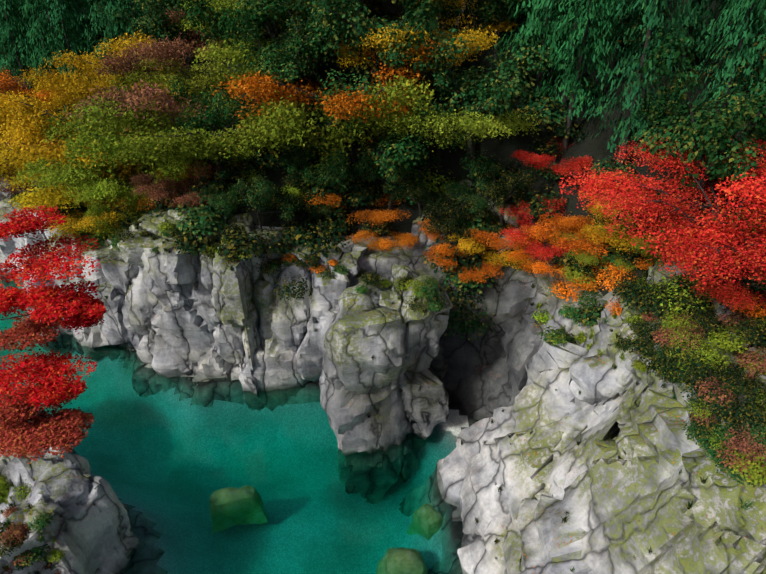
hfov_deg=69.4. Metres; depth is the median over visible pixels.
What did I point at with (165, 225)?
shrub
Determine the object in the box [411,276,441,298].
shrub
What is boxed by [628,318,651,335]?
shrub
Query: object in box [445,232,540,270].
tree
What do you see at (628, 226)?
shrub
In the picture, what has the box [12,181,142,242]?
tree
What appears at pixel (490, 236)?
tree
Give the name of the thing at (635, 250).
shrub
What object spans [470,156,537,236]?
green tree
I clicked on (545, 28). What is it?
conifer
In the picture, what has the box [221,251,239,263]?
shrub
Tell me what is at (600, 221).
shrub
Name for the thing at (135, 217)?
shrub
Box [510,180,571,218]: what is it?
shrub
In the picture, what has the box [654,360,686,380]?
shrub
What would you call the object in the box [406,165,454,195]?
shrub
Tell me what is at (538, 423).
rock
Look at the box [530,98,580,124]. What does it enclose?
shrub
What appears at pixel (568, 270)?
shrub
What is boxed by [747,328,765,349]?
shrub
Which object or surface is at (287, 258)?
shrub
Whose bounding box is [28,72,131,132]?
maple tree
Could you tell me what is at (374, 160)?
shrub
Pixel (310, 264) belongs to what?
shrub
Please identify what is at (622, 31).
shrub
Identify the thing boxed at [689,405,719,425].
shrub
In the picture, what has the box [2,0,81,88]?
conifer
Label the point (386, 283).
shrub
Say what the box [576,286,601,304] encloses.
shrub
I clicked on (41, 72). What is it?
shrub
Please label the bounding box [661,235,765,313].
tree
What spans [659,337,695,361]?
shrub
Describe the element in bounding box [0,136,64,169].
maple tree
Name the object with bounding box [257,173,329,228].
green tree
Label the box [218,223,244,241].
shrub
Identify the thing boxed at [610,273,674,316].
shrub
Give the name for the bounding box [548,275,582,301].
shrub
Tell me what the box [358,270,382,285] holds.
shrub
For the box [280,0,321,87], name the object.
tree
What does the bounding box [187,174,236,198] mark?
shrub
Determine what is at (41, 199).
tree
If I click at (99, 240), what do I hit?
shrub
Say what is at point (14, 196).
shrub
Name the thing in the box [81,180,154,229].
maple tree
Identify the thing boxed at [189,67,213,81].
shrub
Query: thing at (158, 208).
shrub
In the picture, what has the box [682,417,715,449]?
shrub
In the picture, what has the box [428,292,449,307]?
shrub
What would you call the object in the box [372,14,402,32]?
shrub
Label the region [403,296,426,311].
shrub
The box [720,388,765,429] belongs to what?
shrub
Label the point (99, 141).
maple tree
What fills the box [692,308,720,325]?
shrub
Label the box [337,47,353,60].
shrub
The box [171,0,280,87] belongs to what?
green tree
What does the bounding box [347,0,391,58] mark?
green tree
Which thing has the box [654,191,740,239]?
shrub
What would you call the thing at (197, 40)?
shrub
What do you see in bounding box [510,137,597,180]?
tree
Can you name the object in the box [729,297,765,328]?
shrub
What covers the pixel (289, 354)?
rock
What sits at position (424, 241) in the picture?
rock
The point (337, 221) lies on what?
shrub
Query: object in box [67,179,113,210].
maple tree
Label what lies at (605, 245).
shrub
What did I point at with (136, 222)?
shrub
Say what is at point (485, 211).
green tree
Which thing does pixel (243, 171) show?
shrub
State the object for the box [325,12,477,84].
maple tree
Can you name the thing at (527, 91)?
shrub
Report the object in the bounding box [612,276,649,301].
shrub
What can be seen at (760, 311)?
shrub
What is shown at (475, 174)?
shrub
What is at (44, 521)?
shrub
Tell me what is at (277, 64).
green tree
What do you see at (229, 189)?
shrub
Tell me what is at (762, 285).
shrub
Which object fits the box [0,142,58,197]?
maple tree
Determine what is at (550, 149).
shrub
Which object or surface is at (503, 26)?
shrub
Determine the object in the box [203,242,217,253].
shrub
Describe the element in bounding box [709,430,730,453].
shrub
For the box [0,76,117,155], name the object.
maple tree
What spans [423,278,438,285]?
shrub
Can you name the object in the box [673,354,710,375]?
shrub
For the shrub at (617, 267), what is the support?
on the terrain at (170, 462)
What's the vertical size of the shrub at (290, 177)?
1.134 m
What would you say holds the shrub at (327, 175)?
on the terrain at (170, 462)
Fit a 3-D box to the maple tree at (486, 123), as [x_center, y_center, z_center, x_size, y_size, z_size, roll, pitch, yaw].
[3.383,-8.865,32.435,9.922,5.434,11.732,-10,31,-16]
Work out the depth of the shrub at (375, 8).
35.47 m
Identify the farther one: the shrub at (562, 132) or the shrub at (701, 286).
the shrub at (562, 132)
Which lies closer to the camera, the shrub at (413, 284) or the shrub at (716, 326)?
the shrub at (716, 326)
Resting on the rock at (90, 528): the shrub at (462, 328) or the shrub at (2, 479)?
the shrub at (2, 479)
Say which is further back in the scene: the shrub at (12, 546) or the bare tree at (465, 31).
the bare tree at (465, 31)
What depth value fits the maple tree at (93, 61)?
38.31 m
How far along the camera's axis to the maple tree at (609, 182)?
19.21 m
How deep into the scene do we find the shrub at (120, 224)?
37.84 m
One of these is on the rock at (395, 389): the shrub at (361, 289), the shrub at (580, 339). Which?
the shrub at (361, 289)
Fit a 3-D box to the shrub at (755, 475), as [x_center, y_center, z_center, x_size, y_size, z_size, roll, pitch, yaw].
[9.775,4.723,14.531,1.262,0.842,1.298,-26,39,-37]
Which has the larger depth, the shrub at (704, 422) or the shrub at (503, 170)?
the shrub at (503, 170)
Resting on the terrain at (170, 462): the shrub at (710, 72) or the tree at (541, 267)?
the shrub at (710, 72)
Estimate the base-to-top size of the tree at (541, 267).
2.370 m
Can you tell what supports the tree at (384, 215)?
on the terrain at (170, 462)
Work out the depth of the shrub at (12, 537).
19.87 m
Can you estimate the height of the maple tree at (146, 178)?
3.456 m
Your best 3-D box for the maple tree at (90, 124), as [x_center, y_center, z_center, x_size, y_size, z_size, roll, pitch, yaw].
[-14.436,-9.950,37.438,14.010,8.050,14.298,19,35,29]
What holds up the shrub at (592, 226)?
on the terrain at (170, 462)
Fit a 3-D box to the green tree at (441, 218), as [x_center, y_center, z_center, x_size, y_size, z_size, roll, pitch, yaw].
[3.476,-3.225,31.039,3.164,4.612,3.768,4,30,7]
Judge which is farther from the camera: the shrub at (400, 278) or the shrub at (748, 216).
the shrub at (400, 278)
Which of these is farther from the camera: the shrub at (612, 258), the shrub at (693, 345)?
the shrub at (612, 258)
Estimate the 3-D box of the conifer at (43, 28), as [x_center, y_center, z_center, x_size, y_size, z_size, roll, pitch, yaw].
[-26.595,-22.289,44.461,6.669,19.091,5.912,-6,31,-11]
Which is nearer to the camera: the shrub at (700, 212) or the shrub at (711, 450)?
the shrub at (711, 450)
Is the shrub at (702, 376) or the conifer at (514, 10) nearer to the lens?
the shrub at (702, 376)
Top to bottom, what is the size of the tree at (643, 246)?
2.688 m
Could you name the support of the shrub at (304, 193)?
on the terrain at (170, 462)
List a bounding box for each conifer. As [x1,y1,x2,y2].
[0,0,40,98]
[0,0,44,76]
[0,0,48,96]
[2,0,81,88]
[9,0,91,103]
[17,1,53,46]
[36,0,101,42]
[37,0,105,80]
[43,0,95,117]
[56,0,124,53]
[75,0,142,65]
[77,0,132,70]
[101,0,167,55]
[109,0,170,39]
[112,0,179,39]
[489,0,595,102]
[504,0,567,64]
[522,0,626,109]
[535,0,635,153]
[578,0,702,171]
[584,0,672,68]
[627,0,735,100]
[653,0,765,200]
[690,0,764,62]
[705,0,765,97]
[723,1,765,33]
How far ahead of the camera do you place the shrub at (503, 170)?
31.46 m
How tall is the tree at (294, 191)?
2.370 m
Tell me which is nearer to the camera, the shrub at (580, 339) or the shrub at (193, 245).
the shrub at (580, 339)
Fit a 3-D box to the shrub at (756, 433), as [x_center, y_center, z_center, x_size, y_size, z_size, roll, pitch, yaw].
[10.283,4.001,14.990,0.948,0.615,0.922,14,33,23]
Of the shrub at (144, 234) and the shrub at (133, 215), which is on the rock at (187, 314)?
the shrub at (144, 234)
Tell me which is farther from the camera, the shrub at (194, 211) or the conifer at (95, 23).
the conifer at (95, 23)
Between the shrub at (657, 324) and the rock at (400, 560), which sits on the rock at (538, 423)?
the shrub at (657, 324)
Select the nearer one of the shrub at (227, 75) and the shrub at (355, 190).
the shrub at (355, 190)
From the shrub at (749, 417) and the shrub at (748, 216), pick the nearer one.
the shrub at (749, 417)
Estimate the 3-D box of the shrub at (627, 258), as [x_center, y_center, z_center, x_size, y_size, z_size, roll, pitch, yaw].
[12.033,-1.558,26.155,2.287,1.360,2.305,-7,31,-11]
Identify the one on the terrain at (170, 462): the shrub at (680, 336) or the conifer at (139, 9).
the conifer at (139, 9)
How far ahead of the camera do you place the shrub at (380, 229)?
32.69 m
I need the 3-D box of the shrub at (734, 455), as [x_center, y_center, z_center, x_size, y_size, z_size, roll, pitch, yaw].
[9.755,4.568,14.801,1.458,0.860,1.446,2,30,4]
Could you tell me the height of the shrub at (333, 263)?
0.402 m
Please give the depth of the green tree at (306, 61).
32.52 m
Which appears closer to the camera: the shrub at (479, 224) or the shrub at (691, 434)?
the shrub at (691, 434)
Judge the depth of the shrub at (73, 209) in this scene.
37.58 m
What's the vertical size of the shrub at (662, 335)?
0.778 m
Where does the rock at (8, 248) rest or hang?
on the terrain at (170, 462)
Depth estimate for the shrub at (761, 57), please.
26.37 m
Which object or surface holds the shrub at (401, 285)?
on the rock at (395, 389)
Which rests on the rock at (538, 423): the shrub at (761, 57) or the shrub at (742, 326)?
the shrub at (742, 326)
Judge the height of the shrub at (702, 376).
1.049 m
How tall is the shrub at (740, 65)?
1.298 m
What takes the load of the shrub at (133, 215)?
on the terrain at (170, 462)
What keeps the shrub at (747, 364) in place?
on the rock at (625, 495)
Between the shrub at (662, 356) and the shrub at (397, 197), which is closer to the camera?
the shrub at (662, 356)
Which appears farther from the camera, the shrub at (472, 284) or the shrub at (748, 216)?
the shrub at (472, 284)
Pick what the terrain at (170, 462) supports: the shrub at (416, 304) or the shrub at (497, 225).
the shrub at (497, 225)
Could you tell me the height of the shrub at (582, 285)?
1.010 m
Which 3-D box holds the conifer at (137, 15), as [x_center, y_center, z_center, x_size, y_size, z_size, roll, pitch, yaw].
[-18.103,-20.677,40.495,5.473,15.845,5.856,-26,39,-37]
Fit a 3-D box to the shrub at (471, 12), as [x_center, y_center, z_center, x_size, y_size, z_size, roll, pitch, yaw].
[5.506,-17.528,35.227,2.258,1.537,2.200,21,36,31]
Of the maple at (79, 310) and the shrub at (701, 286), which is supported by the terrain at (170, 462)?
the maple at (79, 310)
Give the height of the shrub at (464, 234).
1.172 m
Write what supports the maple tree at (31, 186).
on the terrain at (170, 462)
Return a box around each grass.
[585,341,592,348]
[588,330,594,339]
[597,347,605,355]
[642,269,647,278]
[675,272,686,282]
[740,498,753,510]
[744,367,758,379]
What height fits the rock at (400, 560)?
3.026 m
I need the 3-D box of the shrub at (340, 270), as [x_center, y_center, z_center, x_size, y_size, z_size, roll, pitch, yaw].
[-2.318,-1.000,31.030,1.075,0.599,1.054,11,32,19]
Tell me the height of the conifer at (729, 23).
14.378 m
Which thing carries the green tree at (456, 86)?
on the terrain at (170, 462)
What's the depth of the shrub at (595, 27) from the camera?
31.52 m
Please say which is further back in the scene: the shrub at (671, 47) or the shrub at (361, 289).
the shrub at (671, 47)
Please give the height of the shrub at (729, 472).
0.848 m
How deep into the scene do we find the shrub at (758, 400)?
16.03 m
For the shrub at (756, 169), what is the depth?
21.93 m
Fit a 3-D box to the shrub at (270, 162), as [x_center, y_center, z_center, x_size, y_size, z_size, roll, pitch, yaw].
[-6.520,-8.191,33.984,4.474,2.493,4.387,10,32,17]
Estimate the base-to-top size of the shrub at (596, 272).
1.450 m
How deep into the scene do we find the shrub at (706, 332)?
19.22 m
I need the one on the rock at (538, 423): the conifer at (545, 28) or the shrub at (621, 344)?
the shrub at (621, 344)
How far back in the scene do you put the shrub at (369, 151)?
33.53 m
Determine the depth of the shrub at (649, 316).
20.73 m
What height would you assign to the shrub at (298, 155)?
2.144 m
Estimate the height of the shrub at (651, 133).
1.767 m
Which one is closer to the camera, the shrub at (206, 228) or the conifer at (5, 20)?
the shrub at (206, 228)
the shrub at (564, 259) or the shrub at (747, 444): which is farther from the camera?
the shrub at (564, 259)
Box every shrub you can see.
[0,474,10,487]
[0,482,13,502]
[0,522,12,539]
[0,522,30,542]
[0,527,25,546]
[0,535,22,558]
[3,191,25,200]
[3,506,16,518]
[12,482,31,501]
[12,551,33,565]
[14,544,48,569]
[22,78,43,89]
[27,65,60,80]
[28,512,53,531]
[48,199,87,221]
[48,548,66,562]
[79,235,105,249]
[93,209,130,240]
[107,230,123,249]
[111,227,134,241]
[116,205,144,224]
[121,214,140,230]
[122,206,144,223]
[132,220,142,225]
[138,230,152,236]
[140,184,191,216]
[149,246,158,252]
[157,221,174,231]
[162,228,173,235]
[167,73,207,98]
[168,227,182,236]
[171,228,221,254]
[172,232,186,243]
[175,191,226,219]
[176,206,229,239]
[181,34,208,52]
[185,156,218,184]
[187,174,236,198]
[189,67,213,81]
[196,71,231,97]
[197,84,236,109]
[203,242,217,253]
[205,181,232,195]
[206,250,214,258]
[212,71,234,92]
[212,153,264,179]
[214,183,241,200]
[214,228,268,259]
[217,68,233,84]
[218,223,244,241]
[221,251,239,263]
[233,243,256,259]
[239,99,260,115]
[243,135,304,170]
[253,225,295,257]
[256,257,281,275]
[269,262,279,269]
[273,274,312,300]
[279,125,334,159]
[280,170,307,183]
[280,223,306,239]
[281,217,320,243]
[281,253,298,261]
[286,182,320,206]
[288,158,355,198]
[289,217,348,257]
[294,258,303,266]
[297,253,320,268]
[300,197,337,215]
[302,99,333,119]
[302,159,354,188]
[303,186,351,212]
[306,203,356,231]
[306,253,320,262]
[308,262,326,273]
[312,112,343,131]
[313,217,345,236]
[316,209,355,233]
[319,265,336,279]
[329,259,338,265]
[333,263,350,274]
[334,264,344,271]
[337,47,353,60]
[340,177,385,206]
[341,181,382,206]
[355,285,368,293]
[356,0,384,17]
[356,144,386,163]
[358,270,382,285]
[361,217,393,234]
[362,152,392,170]
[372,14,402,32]
[379,278,391,287]
[389,171,440,204]
[393,277,411,290]
[395,274,412,287]
[395,277,411,289]
[396,92,454,131]
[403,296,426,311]
[405,275,425,291]
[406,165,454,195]
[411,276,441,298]
[412,287,426,296]
[422,18,448,32]
[422,27,439,46]
[423,231,497,278]
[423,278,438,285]
[424,290,437,299]
[426,120,481,149]
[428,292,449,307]
[428,299,443,311]
[437,176,464,191]
[439,272,484,310]
[441,258,496,293]
[442,297,495,340]
[449,205,495,232]
[456,15,485,34]
[456,227,478,238]
[457,0,483,18]
[460,149,497,171]
[468,160,506,180]
[470,157,531,191]
[473,164,521,195]
[477,214,510,233]
[480,14,516,35]
[499,249,521,265]
[501,93,566,131]
[509,9,566,31]
[509,69,533,84]
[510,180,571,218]
[518,86,544,98]
[519,89,560,111]
[526,50,558,65]
[529,135,564,155]
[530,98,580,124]
[531,309,549,324]
[538,161,566,179]
[540,325,569,346]
[546,331,566,343]
[547,118,585,138]
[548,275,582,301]
[551,251,582,269]
[553,244,594,267]
[558,304,575,318]
[560,265,580,276]
[562,263,600,286]
[563,9,611,39]
[564,256,600,275]
[564,332,576,343]
[567,89,592,104]
[568,296,606,326]
[571,77,602,92]
[571,272,601,291]
[572,235,628,273]
[573,303,604,326]
[574,218,609,245]
[574,332,586,343]
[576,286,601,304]
[577,253,621,277]
[581,214,617,228]
[587,162,636,181]
[590,155,631,175]
[593,17,646,43]
[595,265,636,291]
[599,227,628,253]
[602,8,671,48]
[605,298,621,315]
[606,257,632,272]
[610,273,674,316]
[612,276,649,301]
[612,337,631,351]
[613,214,651,240]
[613,242,653,267]
[615,110,668,137]
[617,271,647,285]
[619,0,665,23]
[622,237,655,255]
[623,309,645,324]
[624,330,658,357]
[625,218,657,237]
[627,91,680,118]
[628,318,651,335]
[629,277,661,297]
[631,359,646,370]
[633,255,654,269]
[637,284,687,318]
[641,311,658,320]
[641,316,674,341]
[642,347,690,381]
[648,350,692,381]
[649,275,714,314]
[651,326,684,347]
[653,334,695,364]
[654,57,678,70]
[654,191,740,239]
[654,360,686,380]
[655,349,674,365]
[656,38,702,59]
[657,367,677,384]
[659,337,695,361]
[661,309,699,331]
[661,321,702,347]
[663,326,702,352]
[666,279,713,312]
[666,312,697,330]
[666,337,704,362]
[673,351,728,387]
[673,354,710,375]
[674,300,719,326]
[676,332,706,355]
[676,364,737,405]
[678,323,707,340]
[680,318,717,342]
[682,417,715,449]
[683,269,729,299]
[683,337,711,357]
[684,394,711,417]
[684,398,713,420]
[686,267,760,305]
[687,183,724,202]
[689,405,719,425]
[691,339,732,370]
[691,412,724,435]
[691,421,720,444]
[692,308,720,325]
[692,315,731,337]
[694,341,724,365]
[694,372,724,386]
[695,376,737,406]
[696,52,762,87]
[696,384,737,409]
[699,432,735,463]
[705,394,756,429]
[706,404,733,417]
[707,159,764,192]
[708,326,750,353]
[709,249,751,270]
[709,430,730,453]
[710,358,739,374]
[710,444,758,486]
[711,419,741,445]
[712,389,739,407]
[714,33,765,68]
[714,63,760,87]
[714,370,753,396]
[715,308,751,331]
[715,436,765,478]
[716,360,756,384]
[718,339,737,352]
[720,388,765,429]
[720,429,741,446]
[721,310,756,333]
[722,265,765,294]
[724,200,760,228]
[724,311,765,341]
[725,416,754,438]
[725,424,765,461]
[725,447,765,486]
[729,294,765,319]
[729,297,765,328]
[731,203,763,226]
[732,121,765,150]
[733,318,765,345]
[735,345,765,372]
[737,52,763,70]
[737,157,765,179]
[737,352,765,373]
[744,376,765,395]
[744,391,765,413]
[744,421,765,446]
[745,314,765,330]
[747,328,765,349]
[748,270,765,291]
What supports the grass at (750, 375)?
on the rock at (625, 495)
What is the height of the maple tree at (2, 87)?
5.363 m
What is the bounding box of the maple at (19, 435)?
[0,307,95,463]
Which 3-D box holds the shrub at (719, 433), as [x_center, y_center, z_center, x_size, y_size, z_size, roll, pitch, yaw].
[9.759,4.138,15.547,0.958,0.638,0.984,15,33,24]
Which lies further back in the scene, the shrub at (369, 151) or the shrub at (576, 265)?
the shrub at (369, 151)
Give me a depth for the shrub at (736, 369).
16.91 m
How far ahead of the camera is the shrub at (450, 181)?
32.78 m
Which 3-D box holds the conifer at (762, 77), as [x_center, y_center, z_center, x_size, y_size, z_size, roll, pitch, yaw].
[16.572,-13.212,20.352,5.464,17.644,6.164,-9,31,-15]
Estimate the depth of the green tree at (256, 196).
30.60 m
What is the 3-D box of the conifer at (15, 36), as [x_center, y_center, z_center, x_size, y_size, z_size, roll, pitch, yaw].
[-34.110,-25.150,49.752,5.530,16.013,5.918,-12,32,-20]
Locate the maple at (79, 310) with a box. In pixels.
[0,205,106,409]
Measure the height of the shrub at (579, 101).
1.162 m
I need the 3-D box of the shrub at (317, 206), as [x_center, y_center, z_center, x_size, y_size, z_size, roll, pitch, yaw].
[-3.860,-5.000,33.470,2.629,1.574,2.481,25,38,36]
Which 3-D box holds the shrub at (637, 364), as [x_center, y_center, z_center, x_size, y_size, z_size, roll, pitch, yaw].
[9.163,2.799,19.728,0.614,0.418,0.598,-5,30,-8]
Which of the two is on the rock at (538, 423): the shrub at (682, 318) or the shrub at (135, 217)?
the shrub at (682, 318)
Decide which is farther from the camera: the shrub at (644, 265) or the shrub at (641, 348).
the shrub at (644, 265)
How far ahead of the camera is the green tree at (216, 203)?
30.82 m
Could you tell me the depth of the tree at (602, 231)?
26.04 m
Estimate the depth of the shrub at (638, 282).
21.69 m
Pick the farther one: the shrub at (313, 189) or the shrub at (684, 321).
the shrub at (313, 189)
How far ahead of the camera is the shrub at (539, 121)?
31.09 m
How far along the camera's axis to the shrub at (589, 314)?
25.34 m
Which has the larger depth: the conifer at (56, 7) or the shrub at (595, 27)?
the conifer at (56, 7)
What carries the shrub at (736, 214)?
on the terrain at (170, 462)
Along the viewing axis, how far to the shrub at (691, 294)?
20.61 m
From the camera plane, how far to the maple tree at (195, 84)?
34.48 m
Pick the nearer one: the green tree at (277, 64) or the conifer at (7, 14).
the green tree at (277, 64)
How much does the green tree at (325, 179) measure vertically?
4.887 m
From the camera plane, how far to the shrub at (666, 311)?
20.68 m
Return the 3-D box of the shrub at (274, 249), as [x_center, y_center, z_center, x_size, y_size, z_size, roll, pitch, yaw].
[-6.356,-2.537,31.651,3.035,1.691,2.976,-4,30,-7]
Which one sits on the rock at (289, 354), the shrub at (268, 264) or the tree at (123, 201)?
the shrub at (268, 264)
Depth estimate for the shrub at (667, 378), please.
18.77 m
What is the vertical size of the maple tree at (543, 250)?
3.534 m
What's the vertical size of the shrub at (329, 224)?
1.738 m
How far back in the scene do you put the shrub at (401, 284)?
27.59 m
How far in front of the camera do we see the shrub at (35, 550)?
20.13 m
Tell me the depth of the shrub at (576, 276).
27.39 m
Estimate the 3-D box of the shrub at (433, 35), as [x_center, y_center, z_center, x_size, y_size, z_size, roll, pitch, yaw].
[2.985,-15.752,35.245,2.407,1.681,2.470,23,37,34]
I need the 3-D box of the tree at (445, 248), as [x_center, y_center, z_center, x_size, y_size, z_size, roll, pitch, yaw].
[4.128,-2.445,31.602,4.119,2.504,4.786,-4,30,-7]
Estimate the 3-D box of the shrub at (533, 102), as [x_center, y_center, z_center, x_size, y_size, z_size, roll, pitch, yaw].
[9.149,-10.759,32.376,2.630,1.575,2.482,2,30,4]
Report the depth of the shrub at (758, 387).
16.22 m
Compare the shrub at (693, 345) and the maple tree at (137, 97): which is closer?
the shrub at (693, 345)
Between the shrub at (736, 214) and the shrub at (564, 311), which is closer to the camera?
the shrub at (736, 214)
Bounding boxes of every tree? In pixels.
[0,68,35,98]
[0,69,197,192]
[0,72,95,112]
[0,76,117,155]
[0,108,127,182]
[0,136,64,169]
[0,137,138,218]
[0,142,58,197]
[8,168,86,202]
[9,123,186,195]
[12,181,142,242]
[16,29,156,103]
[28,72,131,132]
[34,70,253,168]
[46,146,190,185]
[47,185,143,240]
[50,90,280,186]
[61,33,235,137]
[61,150,195,208]
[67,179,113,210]
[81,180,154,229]
[91,0,204,73]
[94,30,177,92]
[95,8,229,77]
[104,94,312,182]
[116,180,191,212]
[120,39,241,101]
[129,171,217,208]
[130,160,222,210]
[154,155,216,181]
[164,73,251,179]
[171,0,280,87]
[176,0,359,88]
[176,136,261,166]
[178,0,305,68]
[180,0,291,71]
[192,31,436,182]
[201,182,242,224]
[212,0,328,141]
[212,40,444,163]
[216,171,303,232]
[244,165,306,202]
[253,2,339,112]
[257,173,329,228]
[270,139,325,183]
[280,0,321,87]
[286,137,374,212]
[302,191,348,218]
[304,51,458,190]
[304,190,411,226]
[305,0,444,129]
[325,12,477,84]
[337,0,499,99]
[346,207,420,251]
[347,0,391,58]
[350,79,542,172]
[354,138,442,212]
[386,180,453,217]
[411,25,556,175]
[417,192,475,244]
[418,5,499,73]
[418,215,487,257]
[422,240,503,282]
[432,0,557,58]
[434,175,496,237]
[443,177,492,224]
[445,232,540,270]
[463,216,548,252]
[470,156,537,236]
[498,194,596,262]
[501,226,573,278]
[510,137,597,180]
[523,211,627,275]
[550,194,627,245]
[552,223,651,271]
[559,132,765,277]
[580,199,665,253]
[614,161,698,268]
[629,199,686,267]
[631,20,765,250]
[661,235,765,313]
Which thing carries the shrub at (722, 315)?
on the rock at (538, 423)
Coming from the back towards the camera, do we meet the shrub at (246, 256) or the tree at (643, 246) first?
the shrub at (246, 256)
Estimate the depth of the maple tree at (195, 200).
32.03 m
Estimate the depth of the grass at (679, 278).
22.11 m
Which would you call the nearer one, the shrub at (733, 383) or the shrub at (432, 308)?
the shrub at (733, 383)
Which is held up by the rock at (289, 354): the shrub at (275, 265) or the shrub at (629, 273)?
the shrub at (275, 265)
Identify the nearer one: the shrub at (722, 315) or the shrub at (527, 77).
the shrub at (722, 315)
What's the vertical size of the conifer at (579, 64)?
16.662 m
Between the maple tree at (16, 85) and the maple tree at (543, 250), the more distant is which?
the maple tree at (16, 85)
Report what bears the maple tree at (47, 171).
on the terrain at (170, 462)
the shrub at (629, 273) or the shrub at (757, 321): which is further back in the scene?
the shrub at (629, 273)
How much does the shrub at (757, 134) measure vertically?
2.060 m
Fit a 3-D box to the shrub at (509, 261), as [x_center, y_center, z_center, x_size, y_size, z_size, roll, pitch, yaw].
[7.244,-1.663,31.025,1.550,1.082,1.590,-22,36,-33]
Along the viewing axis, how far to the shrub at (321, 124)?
33.93 m
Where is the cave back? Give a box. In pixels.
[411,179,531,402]
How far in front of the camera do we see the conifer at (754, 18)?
25.35 m
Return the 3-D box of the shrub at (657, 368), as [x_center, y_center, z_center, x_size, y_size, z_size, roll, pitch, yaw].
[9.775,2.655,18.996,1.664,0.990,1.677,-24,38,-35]
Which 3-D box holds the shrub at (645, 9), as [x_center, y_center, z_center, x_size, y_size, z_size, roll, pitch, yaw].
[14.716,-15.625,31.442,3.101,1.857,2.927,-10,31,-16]
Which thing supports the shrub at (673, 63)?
on the terrain at (170, 462)
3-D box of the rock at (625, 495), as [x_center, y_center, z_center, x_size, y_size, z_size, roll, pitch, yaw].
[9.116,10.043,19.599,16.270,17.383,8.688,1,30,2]
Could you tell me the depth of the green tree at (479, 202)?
30.89 m
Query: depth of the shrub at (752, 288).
20.11 m
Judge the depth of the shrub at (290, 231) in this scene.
32.52 m
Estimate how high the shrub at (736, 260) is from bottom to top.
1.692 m
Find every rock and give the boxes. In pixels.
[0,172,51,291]
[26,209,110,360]
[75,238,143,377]
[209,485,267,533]
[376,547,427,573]
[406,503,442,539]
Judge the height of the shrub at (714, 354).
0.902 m
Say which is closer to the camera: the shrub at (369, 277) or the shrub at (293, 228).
the shrub at (369, 277)
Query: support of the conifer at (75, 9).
on the terrain at (170, 462)
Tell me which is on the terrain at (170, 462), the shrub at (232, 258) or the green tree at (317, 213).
the green tree at (317, 213)
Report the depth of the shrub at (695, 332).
19.22 m
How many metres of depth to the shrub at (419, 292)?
26.09 m
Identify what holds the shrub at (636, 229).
on the terrain at (170, 462)
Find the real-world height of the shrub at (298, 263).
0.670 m
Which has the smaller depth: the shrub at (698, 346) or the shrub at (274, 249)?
the shrub at (698, 346)
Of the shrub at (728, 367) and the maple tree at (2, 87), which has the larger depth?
the maple tree at (2, 87)
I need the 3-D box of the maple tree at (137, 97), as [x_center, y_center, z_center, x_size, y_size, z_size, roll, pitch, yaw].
[-14.166,-11.225,36.501,11.609,9.278,13.508,13,32,21]
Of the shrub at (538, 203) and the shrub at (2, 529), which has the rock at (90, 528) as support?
the shrub at (2, 529)
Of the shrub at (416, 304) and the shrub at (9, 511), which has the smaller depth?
the shrub at (9, 511)
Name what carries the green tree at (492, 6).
on the terrain at (170, 462)
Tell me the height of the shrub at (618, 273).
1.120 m
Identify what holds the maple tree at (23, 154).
on the terrain at (170, 462)
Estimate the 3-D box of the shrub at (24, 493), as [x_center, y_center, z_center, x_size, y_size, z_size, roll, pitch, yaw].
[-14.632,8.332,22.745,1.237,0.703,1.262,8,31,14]
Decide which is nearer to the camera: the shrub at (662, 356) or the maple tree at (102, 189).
the shrub at (662, 356)
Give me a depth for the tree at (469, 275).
30.04 m
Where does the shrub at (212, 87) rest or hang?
on the terrain at (170, 462)
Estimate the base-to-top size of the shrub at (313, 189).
2.410 m
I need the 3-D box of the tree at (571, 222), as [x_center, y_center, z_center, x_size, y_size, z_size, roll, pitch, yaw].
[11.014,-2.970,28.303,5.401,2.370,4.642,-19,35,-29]
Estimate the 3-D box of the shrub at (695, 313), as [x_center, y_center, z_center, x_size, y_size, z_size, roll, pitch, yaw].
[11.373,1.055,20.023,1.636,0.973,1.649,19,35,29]
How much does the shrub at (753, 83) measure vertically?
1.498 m
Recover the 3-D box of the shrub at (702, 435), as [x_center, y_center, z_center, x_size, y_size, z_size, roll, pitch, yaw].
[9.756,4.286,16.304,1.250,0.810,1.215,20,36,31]
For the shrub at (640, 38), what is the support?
on the terrain at (170, 462)
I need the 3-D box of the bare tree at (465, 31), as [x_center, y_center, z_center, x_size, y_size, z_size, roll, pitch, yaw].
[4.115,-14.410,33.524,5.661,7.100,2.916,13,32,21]
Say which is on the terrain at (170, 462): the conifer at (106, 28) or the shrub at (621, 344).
the conifer at (106, 28)
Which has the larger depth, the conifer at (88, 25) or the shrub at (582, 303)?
the conifer at (88, 25)
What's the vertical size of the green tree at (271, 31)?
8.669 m
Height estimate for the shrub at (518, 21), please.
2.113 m
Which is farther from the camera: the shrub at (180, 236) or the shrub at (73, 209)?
the shrub at (73, 209)
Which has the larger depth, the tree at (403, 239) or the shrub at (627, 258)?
the tree at (403, 239)
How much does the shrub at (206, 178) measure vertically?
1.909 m
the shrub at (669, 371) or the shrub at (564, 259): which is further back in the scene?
the shrub at (564, 259)
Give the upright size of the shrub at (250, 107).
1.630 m
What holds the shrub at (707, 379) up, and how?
on the rock at (625, 495)
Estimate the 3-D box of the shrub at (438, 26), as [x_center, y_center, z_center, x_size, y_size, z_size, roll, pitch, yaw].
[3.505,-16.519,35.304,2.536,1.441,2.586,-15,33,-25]
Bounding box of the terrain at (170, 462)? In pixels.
[0,0,765,573]
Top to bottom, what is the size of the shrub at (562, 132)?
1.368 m
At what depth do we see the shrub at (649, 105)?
28.70 m
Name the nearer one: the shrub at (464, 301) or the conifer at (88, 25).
the shrub at (464, 301)

